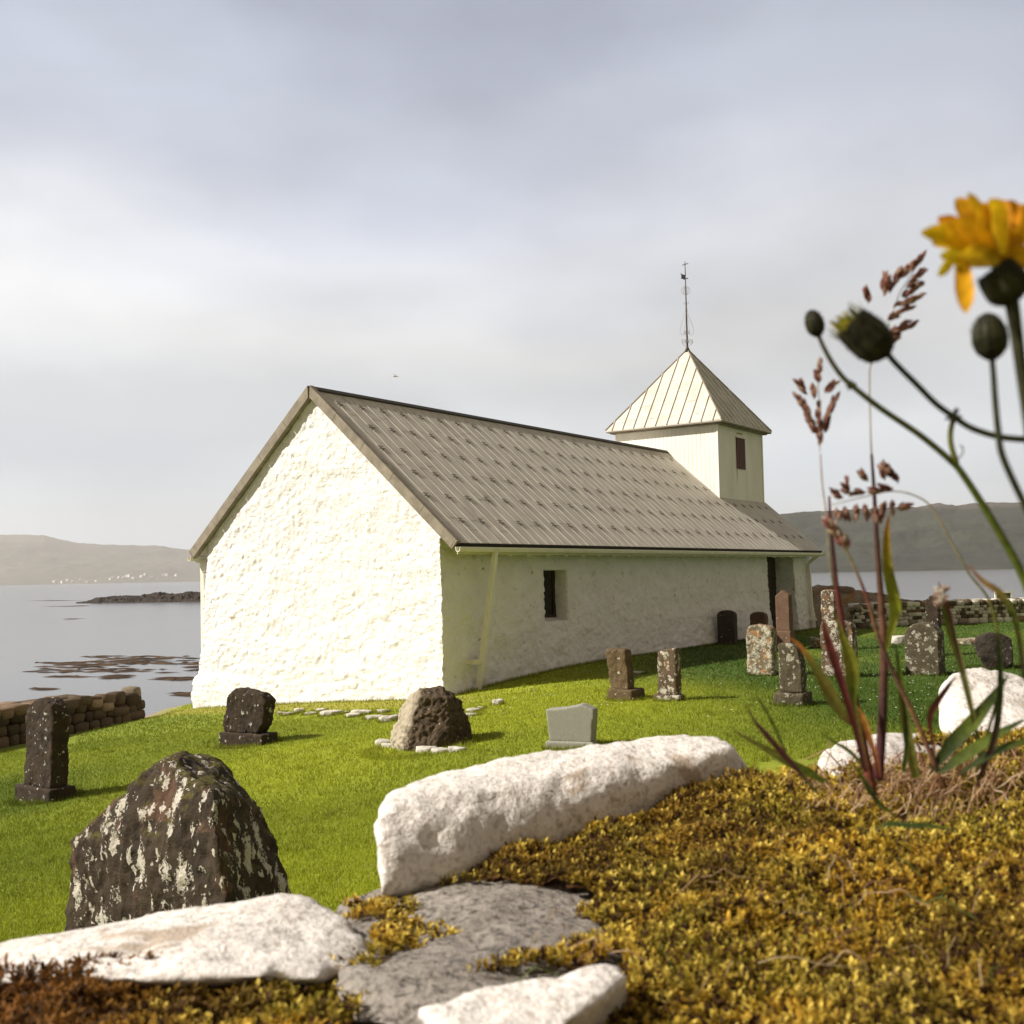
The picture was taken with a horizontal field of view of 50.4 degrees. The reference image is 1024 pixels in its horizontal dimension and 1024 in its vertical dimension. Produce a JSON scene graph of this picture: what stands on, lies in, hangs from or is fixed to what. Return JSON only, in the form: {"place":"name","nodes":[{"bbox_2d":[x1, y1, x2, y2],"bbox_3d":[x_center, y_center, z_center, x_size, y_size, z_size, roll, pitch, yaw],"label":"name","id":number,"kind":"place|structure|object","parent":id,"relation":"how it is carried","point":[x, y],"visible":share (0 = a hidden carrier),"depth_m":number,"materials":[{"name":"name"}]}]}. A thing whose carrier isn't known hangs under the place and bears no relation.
{"place":"outdoors","nodes":[
{"label":"outdoors","id":0,"kind":"place"},
{"bbox_2d":[0,535,199,584],"bbox_3d":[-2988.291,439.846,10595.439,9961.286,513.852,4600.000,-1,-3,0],"label":"hills","id":1,"kind":"structure","parent":0,"point":[32,559],"depth_m":9539.73,"materials":[{"name":"grey"}]},
{"bbox_2d":[0,622,1023,938],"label":"lawn","id":2,"kind":"structure","parent":0,"point":[768,764],"depth_m":17.16,"materials":[{"name":"green plant"}]},
{"bbox_2d":[15,697,75,802],"bbox_3d":[-6.549,3.358,15.260,0.892,1.523,0.415,-3,-4,35],"label":"gravestone","id":3,"kind":"object","parent":2,"relation":"on","point":[48,728],"visible":0.84,"depth_m":15.08,"materials":[{"name":"brown stone"}]},
{"bbox_2d":[0,686,144,748],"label":"dry stone wall","id":4,"kind":"structure","parent":2,"relation":"on","point":[123,705],"depth_m":24.81,"materials":[{"name":"stone"}]},
{"bbox_2d":[65,750,290,931],"bbox_3d":[-2.134,2.720,7.550,2.189,2.165,1.244,-4,-4,38],"label":"memorial boulder","id":5,"kind":"object","parent":2,"relation":"on","point":[183,829],"visible":0.58,"depth_m":7.03,"materials":[{"name":"brown stone"}]},
{"bbox_2d":[219,687,277,745],"bbox_3d":[-4.536,3.558,18.739,1.000,1.058,0.421,-3,-4,28],"label":"gravestone","id":6,"kind":"object","parent":2,"relation":"on","point":[248,716],"visible":0.86,"depth_m":18.59,"materials":[{"name":"stone"}]},
{"bbox_2d":[320,710,341,716],"bbox_3d":[-3.609,4.064,21.757,0.442,0.209,0.325,0,-4,-24],"label":"flat stone","id":7,"kind":"object","parent":2,"relation":"on","point":[331,712],"visible":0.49,"depth_m":21.66,"materials":[{"name":"white stone"}]},
{"bbox_2d":[346,712,359,716],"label":"flat stone","id":8,"kind":"object","parent":2,"relation":"on","point":[350,714],"visible":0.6,"depth_m":21.00,"materials":[{"name":"grey stone"}]},
{"bbox_2d":[351,709,372,714],"bbox_3d":[-2.937,3.967,21.310,0.435,0.209,0.318,-3,-4,34],"label":"flat stone","id":9,"kind":"object","parent":2,"relation":"on","point":[359,711],"visible":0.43,"depth_m":21.21,"materials":[{"name":"white stone"}]},
{"bbox_2d":[366,715,383,719],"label":"flat stone","id":10,"kind":"object","parent":2,"relation":"on","point":[369,716],"visible":0.3,"depth_m":20.36,"materials":[{"name":"grey stone"}]},
{"bbox_2d":[379,714,397,721],"bbox_3d":[-2.237,3.789,19.740,0.363,0.214,0.284,-1,-3,0],"label":"flat stone","id":11,"kind":"object","parent":2,"relation":"on","point":[385,718],"visible":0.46,"depth_m":19.64,"materials":[{"name":"grey stone"}]},
{"bbox_2d":[375,686,471,752],"bbox_3d":[-1.108,3.139,16.253,1.195,1.076,2.187,1,-4,-33],"label":"memorial boulder","id":12,"kind":"object","parent":2,"relation":"on","point":[433,718],"visible":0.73,"depth_m":15.84,"materials":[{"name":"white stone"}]},
{"bbox_2d":[466,708,480,712],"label":"flat stone","id":13,"kind":"object","parent":2,"relation":"on","point":[472,709],"visible":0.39,"depth_m":19.55,"materials":[{"name":"beige stone"}]},
{"bbox_2d":[492,699,503,704],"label":"flat stone","id":14,"kind":"object","parent":2,"relation":"on","point":[499,701],"visible":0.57,"depth_m":20.25,"materials":[{"name":"white stone"}]},
{"bbox_2d":[187,263,825,707],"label":"church","id":15,"kind":"structure","parent":2,"relation":"on","point":[351,547],"depth_m":26.27,"materials":[{"name":"paint"}]},
{"bbox_2d":[543,570,555,617],"bbox_3d":[0.739,2.027,26.619,0.070,1.290,1.130,-3,-4,35],"label":"window","id":16,"kind":"structure","parent":15,"relation":"in","point":[549,575],"depth_m":26.88,"materials":[{"name":"black glass"}]},
{"bbox_2d":[766,557,776,628],"bbox_3d":[9.007,3.355,38.911,0.151,3.750,2.790,-3,-4,35],"label":"door","id":17,"kind":"structure","parent":15,"relation":"in","point":[771,575],"depth_m":39.66,"materials":[{"name":"black wood"}]},
{"bbox_2d":[0,667,1023,1023],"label":"stone wall","id":18,"kind":"structure","parent":2,"relation":"on","point":[428,831],"depth_m":0.76,"materials":[{"name":"white stone"}]},
{"bbox_2d":[0,725,1023,1023],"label":"moss","id":19,"kind":"object","parent":18,"relation":"on","point":[638,871],"visible":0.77,"depth_m":0.66,"materials":[{"name":"yellow plant"}]},
{"bbox_2d":[487,732,1023,997],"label":"dry grass","id":20,"kind":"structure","parent":19,"relation":"on","point":[934,776],"depth_m":0.89,"materials":[{"name":"brown plant"}]},
{"bbox_2d":[734,693,862,794],"bbox_3d":[0.164,0.128,0.608,0.078,0.054,0.031,-1,-3,0],"label":"grass tuft","id":21,"kind":"object","parent":19,"relation":"on","point":[779,754],"visible":0.96,"depth_m":0.61,"materials":[{"name":"plant"}]},
{"bbox_2d":[787,357,877,794],"bbox_3d":[0.172,0.033,0.590,0.049,0.241,0.024,-1,-3,0],"label":"grass plant","id":22,"kind":"object","parent":19,"relation":"on","point":[850,716],"depth_m":0.59,"materials":[{"name":"brown plant"}]},
{"bbox_2d":[821,514,939,772],"bbox_3d":[0.196,0.069,0.581,0.058,0.138,0.009,-1,-3,3],"label":"grass plant","id":23,"kind":"object","parent":19,"relation":"on","point":[835,531],"depth_m":0.58,"materials":[{"name":"brown plant"}]},
{"bbox_2d":[857,250,927,780],"bbox_3d":[0.204,0.001,0.601,0.059,0.296,0.028,0,-4,-23],"label":"grass plant","id":24,"kind":"object","parent":19,"relation":"on","point":[891,586],"depth_m":0.59,"materials":[{"name":"plant"}]},
{"bbox_2d":[803,301,1023,590],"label":"hawkweed","id":25,"kind":"object","parent":19,"relation":"on","point":[864,335],"visible":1,"depth_m":0.40,"materials":[{"name":"green plant"}]},
{"bbox_2d":[829,459,999,772],"bbox_3d":[0.214,0.054,0.578,0.089,0.167,0.007,-1,-3,0],"label":"grass plant","id":26,"kind":"object","parent":19,"relation":"on","point":[885,469],"depth_m":0.58,"materials":[{"name":"brown plant"}]},
{"bbox_2d":[852,676,1023,830],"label":"leaf rosette","id":27,"kind":"object","parent":19,"relation":"on","point":[964,730],"visible":0.94,"depth_m":0.57,"materials":[{"name":"green plant"}]},
{"bbox_2d":[921,193,1023,428],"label":"hawkweed","id":28,"kind":"object","parent":19,"relation":"on","point":[977,233],"visible":1,"depth_m":0.33,"materials":[{"name":"yellow plant"}]},
{"bbox_2d":[932,565,1023,786],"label":"grass plant","id":29,"kind":"object","parent":19,"relation":"on","point":[940,597],"depth_m":0.53,"materials":[{"name":"green plant"}]},
{"bbox_2d":[546,703,597,748],"bbox_3d":[0.805,2.928,14.672,0.674,0.688,0.282,-2,-4,20],"label":"gravestone","id":30,"kind":"object","parent":2,"relation":"on","point":[573,725],"visible":0.82,"depth_m":14.58,"materials":[{"name":"grey stone"}]},
{"bbox_2d":[605,647,644,700],"bbox_3d":[2.020,2.968,19.607,0.588,1.046,0.520,-3,-4,35],"label":"gravestone","id":31,"kind":"object","parent":2,"relation":"on","point":[620,668],"visible":0.85,"depth_m":19.48,"materials":[{"name":"brown stone"}]},
{"bbox_2d":[654,647,683,701],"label":"gravestone","id":32,"kind":"object","parent":2,"relation":"on","point":[669,673],"visible":0.81,"depth_m":19.10,"materials":[{"name":"grey stone"}]},
{"bbox_2d":[470,657,953,716],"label":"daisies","id":33,"kind":"object","parent":2,"relation":"on","point":[695,695],"visible":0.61,"depth_m":19.28,"materials":[{"name":"plant"}]},
{"bbox_2d":[717,610,737,643],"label":"gravestone","id":34,"kind":"object","parent":2,"relation":"on","point":[727,630],"visible":0.84,"depth_m":33.31,"materials":[{"name":"stone"}]},
{"bbox_2d":[750,612,767,625],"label":"gravestone","id":35,"kind":"object","parent":2,"relation":"on","point":[758,617],"visible":0.47,"depth_m":34.66,"materials":[{"name":"red stone"}]},
{"bbox_2d":[746,624,777,675],"bbox_3d":[5.372,3.016,23.401,0.633,1.219,0.294,-3,-4,35],"label":"gravestone","id":36,"kind":"object","parent":2,"relation":"on","point":[761,643],"visible":0.88,"depth_m":23.29,"materials":[{"name":"grey stone"}]},
{"bbox_2d":[775,590,794,648],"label":"gravestone","id":37,"kind":"object","parent":2,"relation":"on","point":[784,613],"visible":0.79,"depth_m":30.76,"materials":[{"name":"red stone"}]},
{"bbox_2d":[773,642,812,705],"bbox_3d":[4.685,2.765,18.192,0.543,1.160,0.476,-3,-4,35],"label":"gravestone","id":38,"kind":"object","parent":2,"relation":"on","point":[792,675],"visible":0.78,"depth_m":18.06,"materials":[{"name":"grey stone"}]},
{"bbox_2d":[810,637,820,647],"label":"stone","id":39,"kind":"object","parent":2,"relation":"on","point":[815,641],"visible":0.48,"depth_m":30.97,"materials":[{"name":"stone"}]},
{"bbox_2d":[821,589,837,621],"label":"gravestone","id":40,"kind":"object","parent":2,"relation":"on","point":[828,605],"visible":0.42,"depth_m":30.39,"materials":[{"name":"grey stone"}]},
{"bbox_2d":[820,620,857,676],"bbox_3d":[6.867,2.921,22.836,0.718,1.319,0.331,-3,-4,35],"label":"gravestone","id":41,"kind":"object","parent":2,"relation":"on","point":[834,635],"visible":0.48,"depth_m":22.76,"materials":[{"name":"grey stone"}]},
{"bbox_2d":[812,585,887,626],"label":"stone wall","id":42,"kind":"structure","parent":2,"relation":"on","point":[854,597],"depth_m":42.60,"materials":[{"name":"stone"}]},
{"bbox_2d":[812,586,909,600],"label":"rubble","id":43,"kind":"object","parent":42,"relation":"on","point":[845,590],"visible":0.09,"depth_m":43.04,"materials":[{"name":"stone"}]},
{"bbox_2d":[891,635,904,644],"bbox_3d":[11.322,3.776,31.725,0.531,0.376,0.388,-1,-3,0],"label":"stone","id":44,"kind":"object","parent":2,"relation":"on","point":[899,639],"visible":0.49,"depth_m":31.55,"materials":[{"name":"white stone"}]},
{"bbox_2d":[904,622,945,675],"bbox_3d":[8.724,2.943,22.997,0.711,1.226,0.520,-3,-4,35],"label":"gravestone","id":45,"kind":"object","parent":2,"relation":"on","point":[924,649],"visible":0.86,"depth_m":22.79,"materials":[{"name":"grey stone"}]},
{"bbox_2d":[925,595,940,626],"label":"gravestone","id":46,"kind":"object","parent":2,"relation":"on","point":[932,613],"visible":0.38,"depth_m":27.63,"materials":[{"name":"stone"}]},
{"bbox_2d":[846,597,1023,627],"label":"dry stone wall","id":47,"kind":"structure","parent":2,"relation":"on","point":[968,611],"depth_m":40.60,"materials":[{"name":"grey stone"}]},
{"bbox_2d":[959,637,975,644],"bbox_3d":[12.829,3.684,30.582,0.605,0.304,0.368,-1,-3,0],"label":"stone","id":48,"kind":"object","parent":2,"relation":"on","point":[964,641],"visible":0.49,"depth_m":30.44,"materials":[{"name":"beige stone"}]},
{"bbox_2d":[973,632,1012,669],"bbox_3d":[10.647,3.090,24.140,1.021,0.865,0.713,-1,-3,0],"label":"memorial boulder","id":49,"kind":"object","parent":2,"relation":"on","point":[985,645],"visible":0.86,"depth_m":23.87,"materials":[{"name":"stone"}]},
{"bbox_2d":[994,591,1012,597],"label":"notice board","id":50,"kind":"object","parent":2,"relation":"on","point":[1008,594],"visible":0.23,"depth_m":45.82,"materials":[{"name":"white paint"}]},
{"bbox_2d":[0,569,1023,716],"bbox_3d":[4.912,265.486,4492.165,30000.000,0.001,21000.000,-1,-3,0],"label":"sea","id":51,"kind":"structure","parent":0,"point":[32,631],"depth_m":151.70,"materials":[{"name":"grey liquid"}]},
{"bbox_2d":[22,600,199,695],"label":"seaweed","id":52,"kind":"object","parent":51,"relation":"on","point":[102,662],"visible":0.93,"depth_m":84.30,"materials":[{"name":"plant"}]},
{"bbox_2d":[76,591,200,603],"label":"skerry","id":53,"kind":"structure","parent":51,"relation":"in","point":[190,596],"depth_m":343.29,"materials":[{"name":"stone"}]},
{"bbox_2d":[0,0,1023,549],"label":"sky","id":54,"kind":"structure","parent":0,"point":[213,213],"materials":[{"name":"grey"}]},
{"bbox_2d":[780,502,1023,572],"bbox_3d":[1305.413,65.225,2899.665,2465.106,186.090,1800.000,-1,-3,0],"label":"hills","id":55,"kind":"structure","parent":0,"point":[919,540],"depth_m":2452.94,"materials":[{"name":"grey plant"}]}
]}

